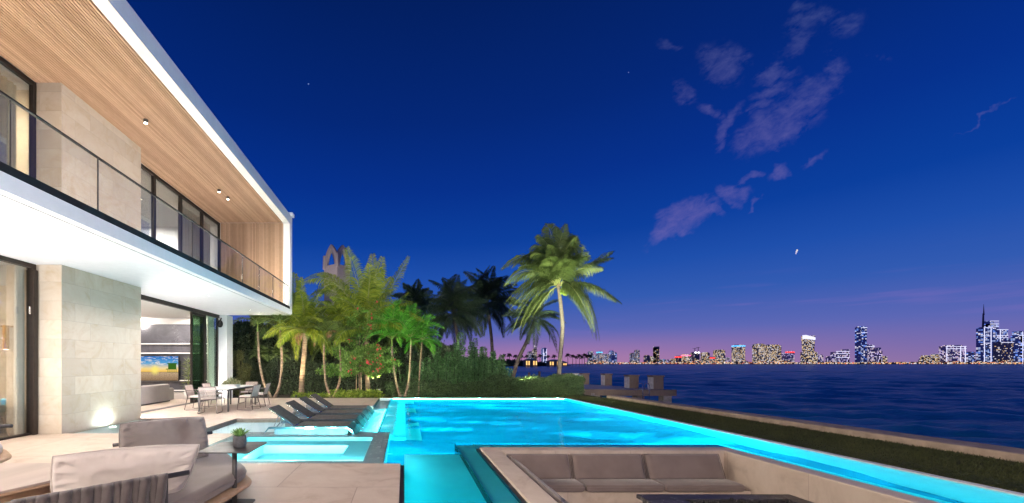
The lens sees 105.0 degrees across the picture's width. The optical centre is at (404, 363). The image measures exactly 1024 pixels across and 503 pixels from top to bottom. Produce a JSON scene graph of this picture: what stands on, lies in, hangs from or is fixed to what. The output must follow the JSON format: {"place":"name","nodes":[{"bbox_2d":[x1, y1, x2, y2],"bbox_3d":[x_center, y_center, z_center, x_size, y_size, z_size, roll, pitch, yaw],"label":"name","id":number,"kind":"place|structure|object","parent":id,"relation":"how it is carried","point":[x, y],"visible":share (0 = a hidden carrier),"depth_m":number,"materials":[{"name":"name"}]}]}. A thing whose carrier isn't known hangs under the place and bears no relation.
{"place":"outdoors","nodes":[
{"label":"outdoors","id":0,"kind":"place"},
{"bbox_2d":[0,398,399,502],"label":"pool deck","id":1,"kind":"structure","parent":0,"point":[325,483],"depth_m":5.87,"materials":[{"name":"stone"}]},
{"bbox_2d":[0,424,12,462],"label":"outdoor armchair","id":2,"kind":"object","parent":1,"relation":"on","point":[5,455],"visible":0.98,"depth_m":5.26,"materials":[{"name":"beige fabric"}]},
{"bbox_2d":[0,463,52,502],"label":"coffee table","id":3,"kind":"object","parent":1,"relation":"on","point":[19,480],"visible":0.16,"depth_m":3.90,"materials":[{"name":"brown wood"}]},
{"bbox_2d":[78,420,143,432],"bbox_3d":[-7.150,1.722,9.680,1.500,0.255,2.360,0,0,0],"label":"reflecting basin","id":4,"kind":"object","parent":1,"relation":"in","point":[110,429],"visible":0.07,"depth_m":9.20,"materials":[{"name":"paint"}]},
{"bbox_2d":[4,417,251,502],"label":"outdoor sofa","id":5,"kind":"object","parent":1,"relation":"on","point":[163,460],"visible":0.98,"depth_m":3.33,"materials":[{"name":"beige fabric"}]},
{"bbox_2d":[0,0,293,440],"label":"modern house","id":6,"kind":"structure","parent":1,"relation":"on","point":[144,211],"depth_m":8.92,"materials":[{"name":"paint"}]},
{"bbox_2d":[0,56,35,178],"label":"window","id":7,"kind":"structure","parent":6,"relation":"in","point":[13,82],"depth_m":8.09,"materials":[{"name":"clear glass"}]},
{"bbox_2d":[0,255,35,440],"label":"window","id":8,"kind":"structure","parent":6,"relation":"in","point":[15,275],"depth_m":8.03,"materials":[{"name":"clear glass"}]},
{"bbox_2d":[141,163,154,238],"bbox_3d":[-8.175,-4.325,11.710,0.090,3.750,1.480,0,0,0],"label":"window","id":9,"kind":"structure","parent":6,"relation":"in","point":[147,176],"depth_m":12.16,"materials":[{"name":"black glass"}]},
{"bbox_2d":[141,356,180,380],"bbox_3d":[-10.933,0.203,16.993,1.873,1.114,0.194,0,0,0],"label":"television","id":10,"kind":"object","parent":6,"relation":"attached to","point":[160,368],"visible":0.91,"depth_m":16.91,"materials":[{"name":"multicoloured glass"}]},
{"bbox_2d":[155,174,181,251],"bbox_3d":[-8.175,-4.325,13.190,0.090,3.750,1.480,0,0,0],"label":"window","id":11,"kind":"structure","parent":6,"relation":"in","point":[168,222],"depth_m":13.23,"materials":[{"name":"clear glass"}]},
{"bbox_2d":[182,195,202,262],"bbox_3d":[-8.175,-4.325,14.665,0.090,3.750,1.470,0,0,0],"label":"window","id":12,"kind":"structure","parent":6,"relation":"in","point":[192,211],"depth_m":14.67,"materials":[{"name":"black glass"}]},
{"bbox_2d":[190,311,204,402],"bbox_3d":[-8.360,-0.255,15.475,0.040,3.590,1.050,0,0,0],"label":"sliding door","id":13,"kind":"structure","parent":6,"relation":"in","point":[191,313],"depth_m":15.03,"materials":[{"name":"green metal"}]},
{"bbox_2d":[203,211,219,270],"bbox_3d":[-8.175,-4.325,16.130,0.090,3.750,1.460,0,0,0],"label":"window","id":14,"kind":"structure","parent":6,"relation":"in","point":[211,245],"depth_m":16.19,"materials":[{"name":"black glass"}]},
{"bbox_2d":[205,315,217,396],"bbox_3d":[-8.370,-0.255,16.565,0.060,3.590,1.130,0,0,0],"label":"sliding door","id":15,"kind":"structure","parent":6,"relation":"in","point":[205,315],"depth_m":17.03,"materials":[{"name":"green metal"}]},
{"bbox_2d":[141,384,173,405],"bbox_3d":[-10.150,1.185,14.100,1.100,0.730,3.800,0,0,0],"label":"sofa","id":16,"kind":"object","parent":1,"relation":"on","point":[156,393],"visible":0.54,"depth_m":14.79,"materials":[{"name":"beige fabric"}]},
{"bbox_2d":[179,358,196,399],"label":"indoor plant","id":17,"kind":"object","parent":1,"relation":"on","point":[187,378],"visible":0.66,"depth_m":16.50,"materials":[{"name":"green plant"}]},
{"bbox_2d":[184,384,208,409],"bbox_3d":[-7.048,1.126,12.949,0.599,0.847,0.624,0,0,-2],"label":"rope dining chair","id":18,"kind":"object","parent":1,"relation":"on","point":[189,390],"visible":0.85,"depth_m":12.90,"materials":[{"name":"beige fabric"}]},
{"bbox_2d":[197,387,222,413],"bbox_3d":[-6.096,1.126,11.992,0.624,0.847,0.599,0,0,-8],"label":"rope dining chair","id":19,"kind":"object","parent":1,"relation":"on","point":[210,397],"visible":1,"depth_m":11.79,"materials":[{"name":"beige fabric"}]},
{"bbox_2d":[198,385,254,411],"bbox_3d":[-6.160,1.177,13.450,1.000,0.745,2.300,0,0,0],"label":"dining table","id":20,"kind":"object","parent":1,"relation":"on","point":[219,388],"visible":0.52,"depth_m":12.44,"materials":[{"name":"ceramic"}]},
{"bbox_2d":[220,376,240,386],"bbox_3d":[-6.083,0.614,13.399,0.810,0.381,0.579,0,0,0],"label":"table planter","id":21,"kind":"object","parent":20,"relation":"on","point":[231,382],"visible":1,"depth_m":13.31,"materials":[{"name":"white ceramic"}]},
{"bbox_2d":[198,442,266,502],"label":"side table","id":22,"kind":"object","parent":1,"relation":"on","point":[223,448],"visible":0.82,"depth_m":4.13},
{"bbox_2d":[231,427,250,447],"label":"potted succulent","id":23,"kind":"object","parent":22,"relation":"on","point":[239,439],"visible":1,"depth_m":4.11,"materials":[{"name":"grey concrete"}]},
{"bbox_2d":[238,381,258,403],"bbox_3d":[-6.119,1.126,15.028,0.624,0.847,0.599,0,0,2],"label":"rope dining chair","id":24,"kind":"object","parent":1,"relation":"on","point":[247,382],"visible":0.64,"depth_m":15.22,"materials":[{"name":"beige fabric"}]},
{"bbox_2d":[237,384,260,409],"bbox_3d":[-5.272,1.126,12.997,0.599,0.847,0.624,0,0,6],"label":"rope dining chair","id":25,"kind":"object","parent":1,"relation":"on","point":[255,389],"visible":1,"depth_m":12.85,"materials":[{"name":"beige fabric"}]},
{"bbox_2d":[250,383,270,406],"bbox_3d":[-5.252,1.126,13.952,0.599,0.847,0.624,0,0,-3],"label":"rope dining chair","id":26,"kind":"object","parent":1,"relation":"on","point":[266,388],"visible":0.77,"depth_m":13.81,"materials":[{"name":"beige fabric"}]},
{"bbox_2d":[214,395,377,397],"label":"planting soil","id":27,"kind":"structure","parent":0,"point":[283,396],"depth_m":17.89,"materials":[{"name":"brown soil"}]},
{"bbox_2d":[233,350,252,396],"bbox_3d":[-7.917,0.439,18.399,1.254,2.359,0.921,0,0,16],"label":"round shrub","id":28,"kind":"object","parent":27,"relation":"on","point":[243,372],"visible":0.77,"depth_m":18.25,"materials":[{"name":"green plant"}]},
{"bbox_2d":[248,345,270,396],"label":"palm tree","id":29,"kind":"object","parent":27,"relation":"on","point":[264,355],"visible":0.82,"depth_m":18.28,"materials":[{"name":"green plant"}]},
{"bbox_2d":[233,302,302,397],"bbox_3d":[-6.373,-0.791,17.677,3.743,4.866,2.790,0,0,0],"label":"paired palm","id":30,"kind":"object","parent":27,"relation":"on","point":[256,319],"visible":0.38,"depth_m":17.66,"materials":[{"name":"green plant"}]},
{"bbox_2d":[250,294,296,345],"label":"garden palm","id":31,"kind":"object","parent":27,"relation":"on","point":[262,332],"visible":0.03,"depth_m":19.77,"materials":[{"name":"green plant"}]},
{"bbox_2d":[268,345,290,396],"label":"palm tree","id":32,"kind":"object","parent":27,"relation":"on","point":[276,351],"visible":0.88,"depth_m":18.23,"materials":[{"name":"green plant"}]},
{"bbox_2d":[214,348,385,394],"bbox_3d":[-5.754,0.400,19.758,9.710,2.533,1.510,0,0,0],"label":"corner hedge","id":33,"kind":"object","parent":27,"relation":"on","point":[313,382],"visible":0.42,"depth_m":19.24,"materials":[{"name":"green plant"}]},
{"bbox_2d":[262,272,346,396],"bbox_3d":[-4.671,-1.482,18.290,3.981,6.226,4.197,0,0,-16],"label":"coconut palm","id":34,"kind":"object","parent":27,"relation":"on","point":[296,326],"visible":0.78,"depth_m":17.94,"materials":[{"name":"green plant"}]},
{"bbox_2d":[301,308,360,397],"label":"paired palm","id":35,"kind":"object","parent":27,"relation":"on","point":[326,325],"visible":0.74,"depth_m":17.62,"materials":[{"name":"green plant"}]},
{"bbox_2d":[300,303,364,363],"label":"garden palm","id":36,"kind":"object","parent":27,"relation":"on","point":[319,348],"visible":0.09,"depth_m":19.62,"materials":[{"name":"green plant"}]},
{"bbox_2d":[214,319,458,390],"bbox_3d":[-5.496,-0.559,21.662,17.260,4.464,2.175,0,0,0],"label":"tall hedge","id":37,"kind":"object","parent":27,"relation":"on","point":[244,339],"visible":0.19,"depth_m":20.85,"materials":[{"name":"green plant"}]},
{"bbox_2d":[291,388,384,397],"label":"bed ground cover","id":38,"kind":"object","parent":27,"relation":"on","point":[358,393],"visible":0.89,"depth_m":17.65,"materials":[{"name":"green plant"}]},
{"bbox_2d":[315,298,403,396],"bbox_3d":[-2.100,-0.763,18.016,3.677,4.717,2.636,0,0,-31],"label":"flowering tree","id":39,"kind":"object","parent":27,"relation":"on","point":[375,363],"visible":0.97,"depth_m":17.87,"materials":[{"name":"green plant"}]},
{"bbox_2d":[301,247,423,390],"bbox_3d":[-1.529,-2.094,18.878,5.566,7.594,5.487,0,0,-44],"label":"coconut palm","id":40,"kind":"object","parent":27,"relation":"on","point":[369,291],"visible":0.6,"depth_m":18.62,"materials":[{"name":"green plant"}]},
{"bbox_2d":[391,278,433,317],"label":"dark palm","id":41,"kind":"object","parent":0,"point":[417,295],"visible":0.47,"depth_m":37.47,"materials":[{"name":"green plant"}]},
{"bbox_2d":[415,274,489,350],"bbox_3d":[3.943,-3.326,32.923,6.362,9.006,6.843,0,0,0],"label":"dark palm","id":42,"kind":"object","parent":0,"point":[447,299],"visible":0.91,"depth_m":32.29,"materials":[{"name":"green plant"}]},
{"bbox_2d":[455,265,520,359],"bbox_3d":[7.464,-3.891,35.104,7.068,10.276,6.398,0,0,30],"label":"dark palm","id":43,"kind":"object","parent":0,"point":[492,288],"visible":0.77,"depth_m":34.37,"materials":[{"name":"green plant"}]},
{"bbox_2d":[381,395,602,397],"bbox_3d":[4.059,1.554,17.972,10.383,0.072,1.143,0,0,0],"label":"pool edge","id":44,"kind":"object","parent":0,"point":[498,396],"depth_m":17.93,"materials":[{"name":"grey stone"}]},
{"bbox_2d":[126,0,1023,363],"label":"sky","id":45,"kind":"structure","parent":0,"point":[750,172],"materials":[{"name":"blue"}]},
{"bbox_2d":[381,393,1023,492],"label":"lawn","id":46,"kind":"structure","parent":0,"point":[851,448],"depth_m":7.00,"materials":[{"name":"green plant"}]},
{"bbox_2d":[372,305,423,353],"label":"garden palm","id":47,"kind":"object","parent":46,"relation":"on","point":[394,338],"visible":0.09,"depth_m":20.45,"materials":[{"name":"green plant"}]},
{"bbox_2d":[360,299,443,397],"bbox_3d":[-0.144,-0.722,17.931,4.328,4.637,3.615,0,0,0],"label":"paired palm","id":48,"kind":"object","parent":46,"relation":"on","point":[411,326],"visible":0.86,"depth_m":17.77,"materials":[{"name":"green plant"}]},
{"bbox_2d":[399,360,424,382],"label":"spired shrub","id":49,"kind":"object","parent":46,"relation":"on","point":[414,371],"visible":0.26,"depth_m":19.95,"materials":[{"name":"green plant"}]},
{"bbox_2d":[404,318,441,395],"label":"slim palm","id":50,"kind":"object","parent":46,"relation":"on","point":[429,341],"visible":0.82,"depth_m":18.55,"materials":[{"name":"green plant"}]},
{"bbox_2d":[417,357,433,380],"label":"spired shrub","id":51,"kind":"object","parent":46,"relation":"on","point":[426,369],"visible":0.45,"depth_m":20.11,"materials":[{"name":"green plant"}]},
{"bbox_2d":[423,346,458,382],"bbox_3d":[1.909,0.291,20.411,2.141,2.618,1.897,0,0,-23],"label":"spired shrub","id":52,"kind":"object","parent":46,"relation":"on","point":[435,364],"visible":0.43,"depth_m":20.22,"materials":[{"name":"green plant"}]},
{"bbox_2d":[450,332,474,382],"bbox_3d":[2.953,-0.073,20.371,1.836,3.347,1.837,0,0,-13],"label":"spired shrub","id":53,"kind":"object","parent":46,"relation":"on","point":[466,362],"visible":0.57,"depth_m":20.04,"materials":[{"name":"green plant"}]},
{"bbox_2d":[464,338,494,381],"bbox_3d":[3.885,0.088,20.474,1.919,3.025,1.758,0,0,0],"label":"spired shrub","id":54,"kind":"object","parent":46,"relation":"on","point":[472,354],"visible":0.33,"depth_m":20.25,"materials":[{"name":"green plant"}]},
{"bbox_2d":[469,346,491,381],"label":"spired shrub","id":55,"kind":"object","parent":46,"relation":"on","point":[484,369],"visible":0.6,"depth_m":19.80,"materials":[{"name":"green plant"}]},
{"bbox_2d":[384,371,585,395],"bbox_3d":[3.928,1.004,19.298,9.866,1.317,1.840,0,0,0],"label":"hedge","id":56,"kind":"object","parent":46,"relation":"on","point":[554,384],"visible":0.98,"depth_m":18.55,"materials":[{"name":"green plant"}]},
{"bbox_2d":[475,350,512,380],"bbox_3d":[4.741,0.440,20.236,2.069,2.321,2.121,0,0,33],"label":"spired shrub","id":57,"kind":"object","parent":46,"relation":"on","point":[493,354],"visible":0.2,"depth_m":20.00,"materials":[{"name":"green plant"}]},
{"bbox_2d":[495,354,508,375],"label":"spired shrub","id":58,"kind":"object","parent":46,"relation":"on","point":[501,366],"visible":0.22,"depth_m":20.49,"materials":[{"name":"green plant"}]},
{"bbox_2d":[502,295,564,376],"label":"leaning palm","id":59,"kind":"object","parent":46,"relation":"on","point":[537,322],"visible":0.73,"depth_m":23.90,"materials":[{"name":"green plant"}]},
{"bbox_2d":[501,223,621,373],"bbox_3d":[8.879,-3.359,21.801,6.624,9.895,4.668,0,0,17],"label":"coconut palm","id":60,"kind":"object","parent":46,"relation":"on","point":[557,259],"visible":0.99,"depth_m":21.67,"materials":[{"name":"green plant"}]},
{"bbox_2d":[212,398,1023,502],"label":"pool basin","id":61,"kind":"object","parent":46,"relation":"in","point":[495,488],"visible":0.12,"depth_m":7.43,"materials":[{"name":"paint"}]},
{"bbox_2d":[228,441,370,460],"bbox_3d":[-2.040,2.290,7.295,2.720,1.220,2.030,0,0,0],"label":"basin","id":62,"kind":"object","parent":61,"relation":"on","point":[312,451],"visible":0.21,"depth_m":7.86,"materials":[{"name":"liquid"}]},
{"bbox_2d":[225,432,388,462],"bbox_3d":[-2.015,2.250,7.460,3.370,1.300,2.980,0,0,0],"label":"spa rim","id":63,"kind":"object","parent":61,"relation":"on","point":[376,450],"visible":0.12,"depth_m":8.31,"materials":[{"name":"stone"}]},
{"bbox_2d":[263,405,360,434],"bbox_3d":[-2.125,1.391,8.970,2.110,0.798,0.840,0,0,0],"label":"pool lounger","id":64,"kind":"object","parent":61,"relation":"on","point":[294,424],"visible":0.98,"depth_m":8.59,"materials":[{"name":"silver metal"}]},
{"bbox_2d":[281,400,365,427],"bbox_3d":[-2.105,1.391,10.170,2.110,0.798,0.840,0,0,0],"label":"pool lounger","id":65,"kind":"object","parent":61,"relation":"on","point":[307,414],"visible":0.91,"depth_m":10.01,"materials":[{"name":"black metal"}]},
{"bbox_2d":[299,396,370,420],"bbox_3d":[-2.085,1.391,11.370,2.110,0.798,0.840,0,0,0],"label":"pool lounger","id":66,"kind":"object","parent":61,"relation":"on","point":[320,410],"visible":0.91,"depth_m":11.20,"materials":[{"name":"black metal"}]},
{"bbox_2d":[310,393,374,415],"bbox_3d":[-2.065,1.391,12.570,2.110,0.798,0.840,0,0,0],"label":"pool lounger","id":67,"kind":"object","parent":61,"relation":"on","point":[329,405],"visible":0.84,"depth_m":12.36,"materials":[{"name":"black metal"}]},
{"bbox_2d":[373,398,526,502],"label":"deck gutter","id":68,"kind":"object","parent":61,"relation":"attached to","point":[519,498],"visible":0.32,"depth_m":5.19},
{"bbox_2d":[378,399,1023,502],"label":"pool water","id":69,"kind":"structure","parent":61,"relation":"in","point":[426,437],"depth_m":7.96,"materials":[{"name":"blue liquid"}]},
{"bbox_2d":[480,447,939,502],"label":"sunken lounge","id":70,"kind":"object","parent":61,"relation":"in","point":[754,473],"visible":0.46,"depth_m":6.01,"materials":[{"name":"stone"}]},
{"bbox_2d":[550,487,568,502],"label":"seat pad","id":71,"kind":"object","parent":70,"relation":"on","point":[563,500],"visible":0.04,"depth_m":5.62,"materials":[{"name":"beige fabric"}]},
{"bbox_2d":[510,456,561,502],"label":"bench cushion","id":72,"kind":"object","parent":71,"relation":"on","point":[543,486],"visible":0.27,"depth_m":5.15,"materials":[{"name":"beige fabric"}]},
{"bbox_2d":[540,479,584,491],"bbox_3d":[2.356,2.042,6.420,1.242,0.115,0.370,0,0,0],"label":"seat pad","id":73,"kind":"object","parent":70,"relation":"on","point":[565,485],"visible":0.52,"depth_m":6.25,"materials":[{"name":"beige fabric"}]},
{"bbox_2d":[508,454,572,478],"bbox_3d":[2.357,1.798,6.660,1.100,0.416,0.242,0,0,0],"label":"bench cushion","id":74,"kind":"object","parent":73,"relation":"on","point":[548,466],"visible":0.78,"depth_m":6.61,"materials":[{"name":"beige fabric"}]},
{"bbox_2d":[578,479,663,491],"bbox_3d":[3.626,2.042,6.420,1.302,0.115,0.370,0,0,0],"label":"seat pad","id":75,"kind":"object","parent":70,"relation":"on","point":[621,485],"visible":0.83,"depth_m":6.25,"materials":[{"name":"beige fabric"}]},
{"bbox_2d":[570,454,646,479],"bbox_3d":[3.556,1.798,6.660,1.270,0.416,0.242,0,0,0],"label":"bench cushion","id":76,"kind":"object","parent":75,"relation":"on","point":[607,466],"visible":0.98,"depth_m":6.60,"materials":[{"name":"beige fabric"}]},
{"bbox_2d":[654,479,744,491],"bbox_3d":[4.936,2.042,6.420,1.322,0.115,0.370,0,0,0],"label":"seat pad","id":77,"kind":"object","parent":70,"relation":"on","point":[698,485],"visible":0.87,"depth_m":6.24,"materials":[{"name":"beige fabric"}]},
{"bbox_2d":[642,454,725,479],"bbox_3d":[4.879,1.798,6.660,1.350,0.416,0.241,0,0,0],"label":"bench cushion","id":78,"kind":"object","parent":77,"relation":"on","point":[682,466],"visible":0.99,"depth_m":6.60,"materials":[{"name":"beige fabric"}]},
{"bbox_2d":[636,494,813,502],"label":"fire table","id":79,"kind":"object","parent":70,"relation":"on","point":[716,498],"visible":1,"depth_m":5.41,"materials":[{"name":"black stone"}]},
{"bbox_2d":[607,395,1023,462],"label":"seawall","id":80,"kind":"object","parent":46,"relation":"on","point":[997,451],"visible":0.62,"depth_m":8.16,"materials":[{"name":"concrete"}]},
{"bbox_2d":[505,364,1023,448],"bbox_3d":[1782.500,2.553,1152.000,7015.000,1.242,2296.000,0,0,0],"label":"bay water","id":81,"kind":"structure","parent":0,"point":[981,403],"depth_m":33.78,"materials":[{"name":"blue liquid"}]},
{"bbox_2d":[583,384,676,402],"bbox_3d":[13.700,2.600,29.890,9.400,1.700,8.220,0,0,0],"label":"dock","id":82,"kind":"object","parent":81,"relation":"in","point":[664,395],"visible":0.41,"depth_m":25.98,"materials":[{"name":"wood"}]},
{"bbox_2d":[600,374,612,385],"bbox_3d":[16.593,1.289,31.310,0.651,0.963,0.700,0,0,0],"label":"dock locker","id":83,"kind":"object","parent":82,"relation":"on","point":[606,379],"visible":0.99,"depth_m":31.00,"materials":[{"name":"wood"}]},
{"bbox_2d":[624,375,639,387],"bbox_3d":[16.504,1.400,27.710,0.759,1.179,0.700,0,0,0],"label":"dock locker","id":84,"kind":"object","parent":82,"relation":"on","point":[631,381],"visible":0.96,"depth_m":27.40,"materials":[{"name":"metal"}]},
{"bbox_2d":[647,375,664,388],"bbox_3d":[17.596,1.401,26.710,0.783,1.179,0.700,0,0,0],"label":"dock locker","id":85,"kind":"object","parent":82,"relation":"on","point":[655,381],"visible":0.96,"depth_m":26.40,"materials":[{"name":"wood"}]},
{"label":"island ground","id":86,"kind":"structure","parent":0,"visible":0},
{"bbox_2d":[323,244,351,315],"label":"chapel tower","id":87,"kind":"structure","parent":86,"relation":"on","point":[336,268],"depth_m":58.98,"materials":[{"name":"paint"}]},
{"bbox_2d":[463,358,545,365],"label":"island trees","id":88,"kind":"object","parent":86,"relation":"on","point":[512,362],"visible":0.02,"depth_m":397.82,"materials":[{"name":"plant"}]},
{"bbox_2d":[522,359,537,365],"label":"island house","id":89,"kind":"structure","parent":86,"relation":"on","point":[529,362],"depth_m":362.00,"materials":[{"name":"black"}]},
{"bbox_3d":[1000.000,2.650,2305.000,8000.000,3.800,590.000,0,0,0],"label":"far shore","id":90,"kind":"structure","parent":0,"visible":0},
{"bbox_2d":[653,346,658,361],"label":"city tower","id":91,"kind":"structure","parent":90,"relation":"on","point":[655,353],"depth_m":2057.24,"materials":[{"name":"black"}]},
{"bbox_2d":[700,352,709,361],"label":"city tower","id":92,"kind":"structure","parent":90,"relation":"on","point":[704,356],"depth_m":2050.18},
{"bbox_2d":[713,350,724,361],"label":"city tower","id":93,"kind":"structure","parent":90,"relation":"on","point":[719,355],"depth_m":2050.00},
{"bbox_2d":[731,345,745,361],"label":"city tower","id":94,"kind":"structure","parent":90,"relation":"on","point":[738,352],"depth_m":2050.00,"materials":[{"name":"beige"}]},
{"bbox_2d":[752,344,764,361],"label":"city tower","id":95,"kind":"structure","parent":90,"relation":"on","point":[758,352],"depth_m":2050.00,"materials":[{"name":"beige"}]},
{"bbox_2d":[765,344,780,361],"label":"city tower","id":96,"kind":"structure","parent":90,"relation":"on","point":[772,352],"depth_m":2050.00,"materials":[{"name":"beige"}]},
{"bbox_2d":[801,336,814,351],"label":"city tower","id":97,"kind":"structure","parent":90,"relation":"on","point":[808,344],"depth_m":2070.00,"materials":[{"name":"beige"}]},
{"bbox_2d":[800,351,817,361],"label":"city tower","id":98,"kind":"structure","parent":90,"relation":"on","point":[808,356],"depth_m":2040.00,"materials":[{"name":"beige"}]},
{"bbox_2d":[830,349,849,361],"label":"city tower","id":99,"kind":"structure","parent":90,"relation":"on","point":[842,355],"depth_m":2050.00,"materials":[{"name":"grey"}]},
{"bbox_2d":[855,326,866,361],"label":"city tower","id":100,"kind":"structure","parent":90,"relation":"on","point":[860,343],"depth_m":2052.29,"materials":[{"name":"blue glass"}]},
{"bbox_2d":[867,344,874,361],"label":"city tower","id":101,"kind":"structure","parent":90,"relation":"on","point":[870,348],"depth_m":2070.00,"materials":[{"name":"purple"}]},
{"bbox_2d":[872,348,881,361],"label":"city tower","id":102,"kind":"structure","parent":90,"relation":"on","point":[876,354],"depth_m":2052.27,"materials":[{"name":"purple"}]},
{"bbox_2d":[939,345,966,361],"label":"city tower","id":103,"kind":"structure","parent":90,"relation":"on","point":[951,353],"depth_m":2050.00,"materials":[{"name":"grey"}]},
{"bbox_2d":[966,352,974,361],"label":"city tower","id":104,"kind":"structure","parent":90,"relation":"on","point":[970,356],"depth_m":2053.40,"materials":[{"name":"blue glass"}]},
{"bbox_2d":[976,304,992,361],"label":"city tower","id":105,"kind":"structure","parent":90,"relation":"on","point":[983,344],"depth_m":2051.09,"materials":[{"name":"blue glass"}]},
{"bbox_2d":[992,329,1007,361],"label":"city tower","id":106,"kind":"structure","parent":90,"relation":"on","point":[999,335],"depth_m":2030.00,"materials":[{"name":"blue glass"}]},
{"bbox_2d":[993,342,1013,363],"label":"city tower","id":107,"kind":"structure","parent":90,"relation":"on","point":[1003,350],"depth_m":2000.00,"materials":[{"name":"blue"}]},
{"bbox_2d":[1011,331,1023,361],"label":"city tower","id":108,"kind":"structure","parent":90,"relation":"on","point":[1017,338],"depth_m":2041.41,"materials":[{"name":"blue glass"}]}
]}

